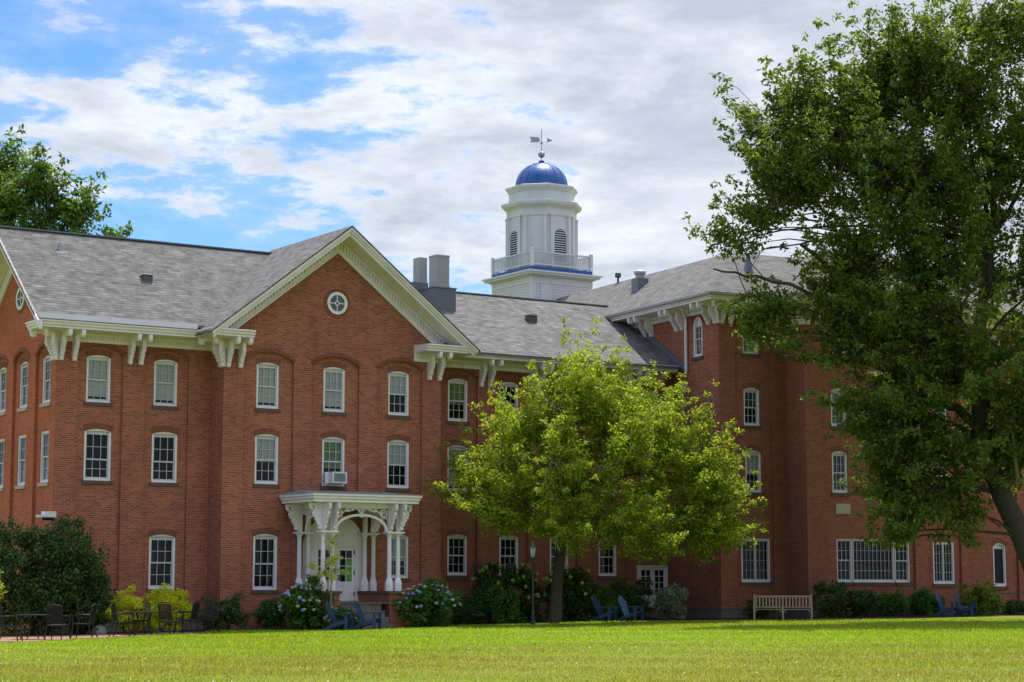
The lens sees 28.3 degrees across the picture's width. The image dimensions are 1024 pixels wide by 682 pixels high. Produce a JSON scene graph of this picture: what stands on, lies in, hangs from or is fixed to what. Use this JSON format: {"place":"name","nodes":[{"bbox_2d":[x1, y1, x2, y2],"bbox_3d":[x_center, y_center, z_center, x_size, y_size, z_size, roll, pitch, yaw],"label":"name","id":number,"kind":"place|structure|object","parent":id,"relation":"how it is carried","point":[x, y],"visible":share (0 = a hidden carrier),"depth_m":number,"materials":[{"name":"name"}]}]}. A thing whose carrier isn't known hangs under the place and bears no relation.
{"place":"outdoors","nodes":[
{"label":"outdoors","id":0,"kind":"place"},
{"bbox_2d":[0,632,207,641],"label":"path","id":1,"kind":"structure","parent":0,"point":[30,638],"depth_m":65.02,"materials":[{"name":"brick"}]},
{"bbox_2d":[0,605,22,640],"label":"patio chair","id":2,"kind":"object","parent":1,"relation":"on","point":[2,620],"visible":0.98,"depth_m":59.66,"materials":[{"name":"black metal"}]},
{"bbox_2d":[16,614,50,639],"bbox_3d":[-14.591,8.713,61.873,1.060,0.762,1.060,5,-8,-33],"label":"patio table","id":3,"kind":"object","parent":1,"relation":"on","point":[28,615],"visible":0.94,"depth_m":61.69,"materials":[{"name":"black metal"}]},
{"bbox_2d":[44,604,70,639],"bbox_3d":[-13.714,8.474,61.248,0.651,1.076,0.728,-1,-7,8],"label":"patio chair","id":4,"kind":"object","parent":1,"relation":"on","point":[52,618],"visible":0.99,"depth_m":61.02,"materials":[{"name":"black metal"}]},
{"bbox_2d":[70,604,97,637],"bbox_3d":[-13.338,8.735,63.392,0.728,1.076,0.651,-1,-7,5],"label":"patio chair","id":5,"kind":"object","parent":1,"relation":"on","point":[92,614],"visible":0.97,"depth_m":63.25,"materials":[{"name":"black metal"}]},
{"bbox_2d":[108,603,134,636],"bbox_3d":[-12.429,8.882,64.738,0.728,1.076,0.651,-1,-7,5],"label":"patio chair","id":6,"kind":"object","parent":1,"relation":"on","point":[114,612],"visible":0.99,"depth_m":64.64,"materials":[{"name":"black metal"}]},
{"bbox_2d":[125,611,156,634],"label":"patio table","id":7,"kind":"object","parent":1,"relation":"on","point":[145,612],"visible":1,"depth_m":66.47,"materials":[{"name":"black metal"}]},
{"bbox_2d":[132,601,150,633],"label":"patio chair","id":8,"kind":"object","parent":1,"relation":"on","point":[146,608],"visible":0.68,"depth_m":68.03,"materials":[{"name":"black metal"}]},
{"bbox_2d":[156,602,183,634],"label":"patio chair","id":9,"kind":"object","parent":1,"relation":"on","point":[165,612],"visible":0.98,"depth_m":65.96,"materials":[{"name":"black metal"}]},
{"bbox_2d":[174,601,200,633],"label":"patio chair","id":10,"kind":"object","parent":1,"relation":"on","point":[194,612],"visible":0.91,"depth_m":66.87,"materials":[{"name":"black metal"}]},
{"bbox_2d":[196,600,219,632],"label":"patio chair","id":11,"kind":"object","parent":1,"relation":"on","point":[213,606],"visible":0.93,"depth_m":68.24,"materials":[{"name":"black metal"}]},
{"bbox_2d":[0,615,1023,681],"bbox_3d":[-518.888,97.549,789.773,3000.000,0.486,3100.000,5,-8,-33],"label":"lawn","id":12,"kind":"structure","parent":0,"point":[730,657],"depth_m":42.93,"materials":[{"name":"green plant"}]},
{"bbox_2d":[0,571,7,601],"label":"shrub","id":13,"kind":"object","parent":12,"relation":"on","point":[2,592],"visible":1,"depth_m":62.99,"materials":[{"name":"yellow plant"}]},
{"bbox_2d":[0,124,43,225],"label":"background tree","id":14,"kind":"object","parent":12,"relation":"on","point":[14,159],"visible":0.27,"depth_m":96.87,"materials":[{"name":"green plant"}]},
{"bbox_2d":[0,513,112,635],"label":"shrub","id":15,"kind":"object","parent":12,"relation":"on","point":[40,589],"visible":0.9,"depth_m":66.74,"materials":[{"name":"green plant"}]},
{"bbox_2d":[0,142,133,237],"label":"background tree","id":16,"kind":"object","parent":12,"relation":"on","point":[38,188],"visible":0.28,"depth_m":94.52,"materials":[{"name":"green plant"}]},
{"bbox_2d":[92,624,106,633],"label":"boulder","id":17,"kind":"object","parent":12,"relation":"on","point":[101,629],"visible":0.63,"depth_m":67.37,"materials":[{"name":"grey stone"}]},
{"bbox_2d":[105,584,152,633],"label":"yellow shrub","id":18,"kind":"object","parent":12,"relation":"on","point":[129,602],"visible":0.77,"depth_m":67.93,"materials":[{"name":"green plant"}]},
{"bbox_2d":[306,534,348,628],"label":"sapling","id":19,"kind":"object","parent":12,"relation":"on","point":[326,572],"visible":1,"depth_m":70.19,"materials":[{"name":"green plant"}]},
{"bbox_2d":[324,601,353,629],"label":"adirondack chair","id":20,"kind":"object","parent":12,"relation":"on","point":[346,621],"visible":0.97,"depth_m":69.70,"materials":[{"name":"blue paint"}]},
{"bbox_2d":[0,225,681,633],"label":"brick building","id":21,"kind":"structure","parent":12,"relation":"on","point":[196,421],"depth_m":73.73,"materials":[{"name":"red brick"}]},
{"bbox_2d":[0,439,3,490],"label":"window","id":22,"kind":"structure","parent":21,"relation":"in","point":[1,440],"depth_m":74.87,"materials":[{"name":"white paint"}]},
{"bbox_2d":[0,367,6,415],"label":"window","id":23,"kind":"structure","parent":21,"relation":"in","point":[2,411],"depth_m":75.36,"materials":[{"name":"white paint"}]},
{"bbox_2d":[14,435,25,488],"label":"window","id":24,"kind":"structure","parent":21,"relation":"in","point":[20,485],"depth_m":73.14,"materials":[{"name":"white paint"}]},
{"bbox_2d":[15,286,25,313],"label":"round window","id":25,"kind":"structure","parent":21,"relation":"in","point":[20,302],"depth_m":73.75,"materials":[{"name":"white paint"}]},
{"bbox_2d":[17,362,27,411],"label":"window","id":26,"kind":"structure","parent":21,"relation":"in","point":[23,407],"depth_m":73.47,"materials":[{"name":"white paint"}]},
{"bbox_2d":[37,431,48,486],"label":"window","id":27,"kind":"structure","parent":21,"relation":"in","point":[43,482],"depth_m":71.21,"materials":[{"name":"white paint"}]},
{"bbox_2d":[39,355,50,407],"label":"window","id":28,"kind":"structure","parent":21,"relation":"in","point":[45,402],"depth_m":71.54,"materials":[{"name":"white paint"}]},
{"bbox_2d":[81,429,112,484],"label":"window","id":29,"kind":"structure","parent":21,"relation":"in","point":[86,480],"depth_m":70.91,"materials":[{"name":"white paint"}]},
{"bbox_2d":[84,355,112,406],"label":"window","id":30,"kind":"structure","parent":21,"relation":"in","point":[103,380],"depth_m":71.24,"materials":[{"name":"white paint"}]},
{"bbox_2d":[146,534,176,592],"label":"window","id":31,"kind":"structure","parent":21,"relation":"in","point":[161,536],"depth_m":71.91,"materials":[{"name":"white paint"}]},
{"bbox_2d":[149,432,178,486],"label":"window","id":32,"kind":"structure","parent":21,"relation":"in","point":[154,482],"depth_m":72.29,"materials":[{"name":"white paint"}]},
{"bbox_2d":[152,359,178,409],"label":"window","id":33,"kind":"structure","parent":21,"relation":"in","point":[159,374],"depth_m":72.61,"materials":[{"name":"white paint"}]},
{"bbox_2d":[251,534,278,593],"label":"window","id":34,"kind":"structure","parent":21,"relation":"in","point":[266,589],"depth_m":72.82,"materials":[{"name":"white paint"}]},
{"bbox_2d":[253,434,279,487],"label":"window","id":35,"kind":"structure","parent":21,"relation":"in","point":[267,447],"depth_m":73.29,"materials":[{"name":"white paint"}]},
{"bbox_2d":[254,363,280,412],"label":"window","id":36,"kind":"structure","parent":21,"relation":"in","point":[270,369],"depth_m":73.61,"materials":[{"name":"white glass"}]},
{"bbox_2d":[302,516,362,600],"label":"door","id":37,"kind":"structure","parent":21,"relation":"in","point":[350,544],"depth_m":74.31,"materials":[{"name":"white paint"}]},
{"bbox_2d":[320,437,346,489],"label":"window","id":38,"kind":"structure","parent":21,"relation":"in","point":[338,443],"depth_m":74.77,"materials":[{"name":"white paint"}]},
{"bbox_2d":[321,367,346,415],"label":"window","id":39,"kind":"structure","parent":21,"relation":"in","point":[336,390],"depth_m":75.08,"materials":[{"name":"white glass"}]},
{"bbox_2d":[324,472,346,483],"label":"air conditioner","id":40,"kind":"object","parent":21,"relation":"attached to","point":[336,477],"visible":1,"depth_m":74.21,"materials":[{"name":"white metal"}]},
{"bbox_2d":[324,288,349,317],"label":"round window","id":41,"kind":"structure","parent":21,"relation":"in","point":[336,301],"depth_m":75.26,"materials":[{"name":"white paint"}]},
{"bbox_2d":[385,440,410,491],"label":"window","id":42,"kind":"structure","parent":21,"relation":"in","point":[400,444],"depth_m":76.24,"materials":[{"name":"white paint"}]},
{"bbox_2d":[385,534,410,581],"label":"window","id":43,"kind":"structure","parent":21,"relation":"in","point":[403,539],"depth_m":75.91,"materials":[{"name":"white paint"}]},
{"bbox_2d":[386,371,410,418],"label":"window","id":44,"kind":"structure","parent":21,"relation":"in","point":[401,386],"depth_m":76.58,"materials":[{"name":"white paint"}]},
{"bbox_2d":[447,445,466,494],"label":"window","id":45,"kind":"structure","parent":21,"relation":"in","point":[460,448],"depth_m":78.88,"materials":[{"name":"white paint"}]},
{"bbox_2d":[446,534,468,578],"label":"window","id":46,"kind":"structure","parent":21,"relation":"in","point":[450,575],"depth_m":78.51,"materials":[{"name":"white paint"}]},
{"bbox_2d":[446,379,469,424],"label":"window","id":47,"kind":"structure","parent":21,"relation":"in","point":[453,398],"depth_m":79.28,"materials":[{"name":"white paint"}]},
{"bbox_2d":[498,535,517,577],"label":"window","id":48,"kind":"structure","parent":21,"relation":"in","point":[510,537],"depth_m":79.86,"materials":[{"name":"white paint"}]},
{"bbox_2d":[500,382,517,416],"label":"window","id":49,"kind":"structure","parent":21,"relation":"in","point":[508,384],"depth_m":80.65,"materials":[{"name":"white paint"}]},
{"bbox_2d":[549,455,567,497],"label":"window","id":50,"kind":"structure","parent":21,"relation":"in","point":[550,455],"depth_m":81.50,"materials":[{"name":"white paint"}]},
{"bbox_2d":[549,536,567,578],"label":"window","id":51,"kind":"structure","parent":21,"relation":"in","point":[566,557],"depth_m":81.05,"materials":[{"name":"white paint"}]},
{"bbox_2d":[597,537,618,578],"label":"window","id":52,"kind":"structure","parent":21,"relation":"in","point":[603,575],"depth_m":82.34,"materials":[{"name":"white paint"}]},
{"bbox_2d":[598,452,618,499],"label":"window","id":53,"kind":"structure","parent":21,"relation":"in","point":[602,467],"depth_m":82.78,"materials":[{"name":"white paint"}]},
{"bbox_2d":[637,565,667,606],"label":"door","id":54,"kind":"structure","parent":21,"relation":"in","point":[658,575],"depth_m":83.23,"materials":[{"name":"white paint"}]},
{"bbox_2d":[353,601,380,629],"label":"adirondack chair","id":55,"kind":"object","parent":12,"relation":"on","point":[374,620],"visible":0.97,"depth_m":70.14,"materials":[{"name":"blue paint"}]},
{"bbox_2d":[392,574,463,626],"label":"hydrangea","id":56,"kind":"object","parent":12,"relation":"on","point":[430,600],"visible":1,"depth_m":72.75,"materials":[{"name":"green plant"}]},
{"bbox_2d":[0,613,1023,634],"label":"planting bed","id":57,"kind":"object","parent":12,"relation":"on","point":[845,617],"visible":0.3,"depth_m":79.03,"materials":[{"name":"brown soil"}]},
{"bbox_2d":[50,543,118,634],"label":"shrub","id":58,"kind":"object","parent":57,"relation":"on","point":[103,598],"visible":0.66,"depth_m":67.60,"materials":[{"name":"green plant"}]},
{"bbox_2d":[144,583,192,631],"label":"yellow shrub","id":59,"kind":"object","parent":57,"relation":"on","point":[171,597],"visible":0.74,"depth_m":69.74,"materials":[{"name":"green plant"}]},
{"bbox_2d":[197,590,251,630],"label":"shrub","id":60,"kind":"object","parent":57,"relation":"on","point":[229,612],"visible":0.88,"depth_m":70.28,"materials":[{"name":"green plant"}]},
{"bbox_2d":[250,597,289,629],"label":"shrub","id":61,"kind":"object","parent":57,"relation":"on","point":[270,615],"visible":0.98,"depth_m":71.00,"materials":[{"name":"green plant"}]},
{"bbox_2d":[277,573,340,629],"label":"hydrangea","id":62,"kind":"object","parent":57,"relation":"on","point":[301,603],"visible":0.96,"depth_m":70.62,"materials":[{"name":"green plant"}]},
{"bbox_2d":[321,605,360,629],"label":"hydrangea","id":63,"kind":"object","parent":57,"relation":"on","point":[326,619],"visible":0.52,"depth_m":70.46,"materials":[{"name":"green plant"}]},
{"bbox_2d":[449,593,494,623],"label":"shrub","id":64,"kind":"object","parent":57,"relation":"on","point":[473,608],"visible":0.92,"depth_m":75.55,"materials":[{"name":"green plant"}]},
{"bbox_2d":[480,584,528,623],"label":"shrub","id":65,"kind":"object","parent":57,"relation":"on","point":[503,613],"visible":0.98,"depth_m":75.68,"materials":[{"name":"green plant"}]},
{"bbox_2d":[468,559,545,621],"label":"rhododendron","id":66,"kind":"object","parent":57,"relation":"on","point":[522,580],"visible":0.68,"depth_m":77.40,"materials":[{"name":"green plant"}]},
{"bbox_2d":[542,565,600,620],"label":"rhododendron","id":67,"kind":"object","parent":57,"relation":"on","point":[578,590],"visible":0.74,"depth_m":78.35,"materials":[{"name":"green plant"}]},
{"bbox_2d":[422,316,768,622],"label":"shade tree","id":68,"kind":"object","parent":57,"relation":"on","point":[594,397],"visible":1,"depth_m":75.23,"materials":[{"name":"green plant"}]},
{"bbox_2d":[584,582,621,620],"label":"shrub","id":69,"kind":"object","parent":57,"relation":"on","point":[607,599],"visible":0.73,"depth_m":78.63,"materials":[{"name":"green plant"}]},
{"bbox_2d":[591,596,617,620],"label":"adirondack chair","id":70,"kind":"object","parent":57,"relation":"on","point":[599,610],"visible":0.93,"depth_m":77.32,"materials":[{"name":"blue paint"}]},
{"bbox_2d":[616,595,644,620],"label":"adirondack chair","id":71,"kind":"object","parent":57,"relation":"on","point":[634,614],"visible":0.94,"depth_m":77.35,"materials":[{"name":"blue paint"}]},
{"bbox_2d":[609,574,653,619],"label":"shrub","id":72,"kind":"object","parent":57,"relation":"on","point":[630,596],"visible":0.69,"depth_m":80.23,"materials":[{"name":"green plant"}]},
{"bbox_2d":[648,582,689,619],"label":"shrub","id":73,"kind":"object","parent":57,"relation":"on","point":[668,605],"visible":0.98,"depth_m":79.27,"materials":[{"name":"green plant"}]},
{"bbox_2d":[739,594,779,618],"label":"shrub","id":74,"kind":"object","parent":57,"relation":"on","point":[760,613],"visible":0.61,"depth_m":79.54,"materials":[{"name":"green plant"}]},
{"bbox_2d":[812,578,858,617],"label":"shrub","id":75,"kind":"object","parent":57,"relation":"on","point":[828,607],"visible":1,"depth_m":79.72,"materials":[{"name":"green plant"}]},
{"bbox_2d":[843,586,884,616],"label":"shrub","id":76,"kind":"object","parent":57,"relation":"on","point":[867,602],"visible":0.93,"depth_m":80.42,"materials":[{"name":"green plant"}]},
{"bbox_2d":[876,589,910,615],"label":"shrub","id":77,"kind":"object","parent":57,"relation":"on","point":[893,606],"visible":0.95,"depth_m":81.13,"materials":[{"name":"green plant"}]},
{"bbox_2d":[905,586,936,614],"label":"shrub","id":78,"kind":"object","parent":57,"relation":"on","point":[922,598],"visible":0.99,"depth_m":81.80,"materials":[{"name":"green plant"}]},
{"bbox_2d":[918,591,946,614],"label":"shrub","id":79,"kind":"object","parent":57,"relation":"on","point":[936,609],"visible":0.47,"depth_m":82.47,"materials":[{"name":"green plant"}]},
{"bbox_2d":[934,592,958,615],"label":"adirondack chair","id":80,"kind":"object","parent":57,"relation":"on","point":[952,609],"visible":0.97,"depth_m":80.09,"materials":[{"name":"blue paint"}]},
{"bbox_2d":[953,592,976,615],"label":"adirondack chair","id":81,"kind":"object","parent":57,"relation":"on","point":[971,608],"visible":1,"depth_m":80.38,"materials":[{"name":"blue paint"}]},
{"bbox_2d":[954,576,1006,614],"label":"yew shrub","id":82,"kind":"object","parent":57,"relation":"on","point":[984,597],"visible":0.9,"depth_m":81.51,"materials":[{"name":"green plant"}]},
{"bbox_2d":[996,593,1023,613],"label":"handrail","id":83,"kind":"object","parent":57,"relation":"on","point":[1011,593],"visible":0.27,"depth_m":84.92,"materials":[{"name":"black metal"}]},
{"bbox_2d":[1000,598,1023,613],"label":"shrub","id":84,"kind":"object","parent":57,"relation":"on","point":[1014,606],"visible":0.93,"depth_m":83.56,"materials":[{"name":"green plant"}]},
{"bbox_2d":[529,541,536,623],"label":"lamp post","id":85,"kind":"object","parent":12,"relation":"on","point":[532,547],"visible":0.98,"depth_m":74.45,"materials":[{"name":"black metal"}]},
{"bbox_2d":[753,594,812,620],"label":"garden bench","id":86,"kind":"object","parent":12,"relation":"on","point":[782,606],"visible":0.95,"depth_m":76.16,"materials":[{"name":"brown wood"}]},
{"bbox_2d":[556,252,1023,617],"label":"brick building","id":87,"kind":"structure","parent":12,"relation":"on","point":[811,536],"depth_m":82.36,"materials":[{"name":"red brick"}]},
{"bbox_2d":[482,128,602,300],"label":"bell tower","id":88,"kind":"structure","parent":87,"relation":"on","point":[542,209],"depth_m":98.74,"materials":[{"name":"paint"}]},
{"bbox_2d":[691,317,702,360],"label":"window","id":89,"kind":"structure","parent":87,"relation":"in","point":[697,322],"depth_m":83.21,"materials":[{"name":"white paint"}]},
{"bbox_2d":[741,327,759,357],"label":"window","id":90,"kind":"structure","parent":87,"relation":"in","point":[752,353],"depth_m":82.42,"materials":[{"name":"white paint"}]},
{"bbox_2d":[743,388,761,428],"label":"window","id":91,"kind":"structure","parent":87,"relation":"in","point":[752,425],"depth_m":82.24,"materials":[{"name":"white paint"}]},
{"bbox_2d":[744,450,763,495],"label":"window","id":92,"kind":"structure","parent":87,"relation":"in","point":[756,456],"depth_m":81.98,"materials":[{"name":"white paint"}]},
{"bbox_2d":[740,538,772,584],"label":"window","id":93,"kind":"structure","parent":87,"relation":"in","point":[755,581],"depth_m":81.52,"materials":[{"name":"white paint"}]},
{"bbox_2d":[830,388,845,429],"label":"window","id":94,"kind":"structure","parent":87,"relation":"in","point":[836,390],"depth_m":82.56,"materials":[{"name":"white paint"}]},
{"bbox_2d":[831,451,849,495],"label":"window","id":95,"kind":"structure","parent":87,"relation":"in","point":[836,492],"depth_m":82.26,"materials":[{"name":"white paint"}]},
{"bbox_2d":[836,539,854,584],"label":"window","id":96,"kind":"structure","parent":87,"relation":"in","point":[849,581],"depth_m":81.94,"materials":[{"name":"white paint"}]},
{"bbox_2d":[852,539,896,585],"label":"window","id":97,"kind":"structure","parent":87,"relation":"in","point":[892,582],"depth_m":82.50,"materials":[{"name":"white paint"}]},
{"bbox_2d":[895,542,912,585],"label":"window","id":98,"kind":"structure","parent":87,"relation":"in","point":[903,582],"depth_m":83.21,"materials":[{"name":"white paint"}]},
{"bbox_2d":[932,542,956,586],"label":"window","id":99,"kind":"structure","parent":87,"relation":"in","point":[943,583],"depth_m":84.15,"materials":[{"name":"white paint"}]},
{"bbox_2d":[986,335,999,369],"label":"window","id":100,"kind":"structure","parent":87,"relation":"in","point":[993,336],"depth_m":87.71,"materials":[{"name":"white paint"}]},
{"bbox_2d":[993,543,1008,588],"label":"window","id":101,"kind":"structure","parent":87,"relation":"in","point":[998,545],"depth_m":86.57,"materials":[{"name":"white paint"}]},
{"bbox_2d":[681,0,1023,570],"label":"maple tree","id":102,"kind":"object","parent":12,"relation":"on","point":[938,373],"visible":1,"depth_m":72.69,"materials":[{"name":"green plant"}]},
{"bbox_2d":[0,0,1023,294],"label":"sky","id":103,"kind":"structure","parent":0,"point":[256,125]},
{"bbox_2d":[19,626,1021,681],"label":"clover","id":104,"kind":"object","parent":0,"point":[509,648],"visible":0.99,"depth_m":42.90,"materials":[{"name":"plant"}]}
]}

